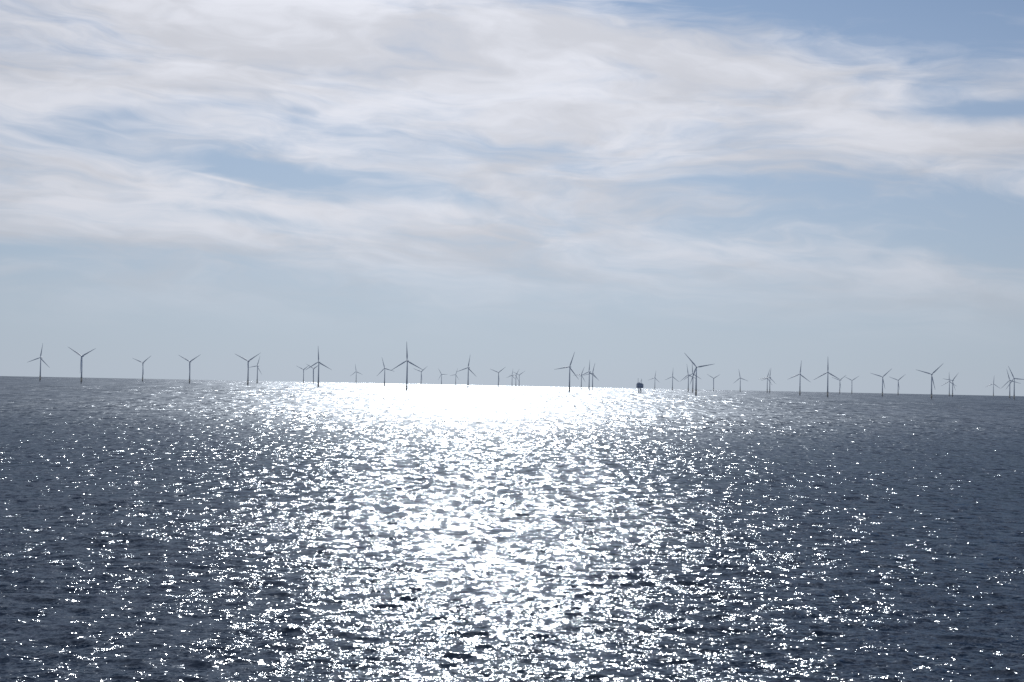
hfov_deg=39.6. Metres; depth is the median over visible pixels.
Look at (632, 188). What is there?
sky
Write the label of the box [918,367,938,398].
wind turbine
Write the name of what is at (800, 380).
wind turbine
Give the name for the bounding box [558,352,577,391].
wind turbine
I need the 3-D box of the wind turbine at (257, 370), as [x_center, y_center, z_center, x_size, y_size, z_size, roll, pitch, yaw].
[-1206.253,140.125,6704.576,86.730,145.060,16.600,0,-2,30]
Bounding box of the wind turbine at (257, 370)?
[252,357,259,383]
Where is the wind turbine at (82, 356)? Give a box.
[70,348,95,382]
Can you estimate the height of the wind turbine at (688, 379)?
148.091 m
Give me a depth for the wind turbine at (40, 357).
4995.61 m
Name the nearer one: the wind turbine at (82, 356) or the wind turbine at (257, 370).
the wind turbine at (82, 356)
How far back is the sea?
279.76 m
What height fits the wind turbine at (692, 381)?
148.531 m
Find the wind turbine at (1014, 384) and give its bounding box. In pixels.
[1006,366,1023,399]
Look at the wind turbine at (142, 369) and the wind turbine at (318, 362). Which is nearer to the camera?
the wind turbine at (318, 362)
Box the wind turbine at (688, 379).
[682,368,695,391]
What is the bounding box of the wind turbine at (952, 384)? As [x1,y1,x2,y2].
[946,375,956,396]
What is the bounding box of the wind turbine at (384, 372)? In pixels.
[378,359,391,385]
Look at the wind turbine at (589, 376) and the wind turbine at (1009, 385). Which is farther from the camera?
the wind turbine at (1009, 385)
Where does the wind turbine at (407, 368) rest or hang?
in the sea
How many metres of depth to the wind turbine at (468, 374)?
5596.23 m
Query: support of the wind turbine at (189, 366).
in the sea
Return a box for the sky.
[0,0,1023,395]
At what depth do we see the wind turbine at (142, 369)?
6195.18 m
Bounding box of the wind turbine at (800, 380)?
[789,360,809,395]
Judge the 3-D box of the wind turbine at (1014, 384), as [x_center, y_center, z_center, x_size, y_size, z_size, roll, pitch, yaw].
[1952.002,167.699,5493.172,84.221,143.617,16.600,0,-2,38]
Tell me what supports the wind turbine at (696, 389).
in the sea
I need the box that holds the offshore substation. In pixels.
[636,379,642,392]
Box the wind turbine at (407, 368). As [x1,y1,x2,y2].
[392,342,422,390]
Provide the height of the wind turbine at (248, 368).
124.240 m
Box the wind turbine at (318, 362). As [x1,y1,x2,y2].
[306,350,329,386]
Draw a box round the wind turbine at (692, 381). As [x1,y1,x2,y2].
[684,366,700,392]
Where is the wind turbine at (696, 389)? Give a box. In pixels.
[686,355,712,395]
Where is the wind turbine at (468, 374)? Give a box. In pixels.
[457,358,475,388]
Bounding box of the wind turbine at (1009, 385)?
[1005,371,1020,398]
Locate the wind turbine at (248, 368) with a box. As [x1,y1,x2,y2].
[236,353,259,385]
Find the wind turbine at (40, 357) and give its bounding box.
[29,344,49,380]
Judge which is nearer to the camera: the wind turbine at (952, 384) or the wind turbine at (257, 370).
the wind turbine at (257, 370)
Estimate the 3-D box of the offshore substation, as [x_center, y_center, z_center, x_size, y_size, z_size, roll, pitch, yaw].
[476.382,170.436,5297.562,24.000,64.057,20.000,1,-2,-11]
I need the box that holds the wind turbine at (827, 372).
[814,365,838,396]
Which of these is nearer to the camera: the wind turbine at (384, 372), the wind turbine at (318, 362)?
the wind turbine at (318, 362)
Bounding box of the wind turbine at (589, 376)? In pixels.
[579,363,595,389]
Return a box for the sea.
[0,376,1023,681]
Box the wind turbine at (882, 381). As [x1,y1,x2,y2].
[871,370,889,396]
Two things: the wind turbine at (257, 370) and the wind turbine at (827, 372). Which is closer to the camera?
the wind turbine at (827, 372)
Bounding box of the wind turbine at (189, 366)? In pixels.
[179,354,200,383]
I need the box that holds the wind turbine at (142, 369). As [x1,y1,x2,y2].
[133,358,147,381]
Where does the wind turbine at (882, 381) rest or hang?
in the sea
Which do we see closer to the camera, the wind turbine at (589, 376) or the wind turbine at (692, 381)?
the wind turbine at (692, 381)

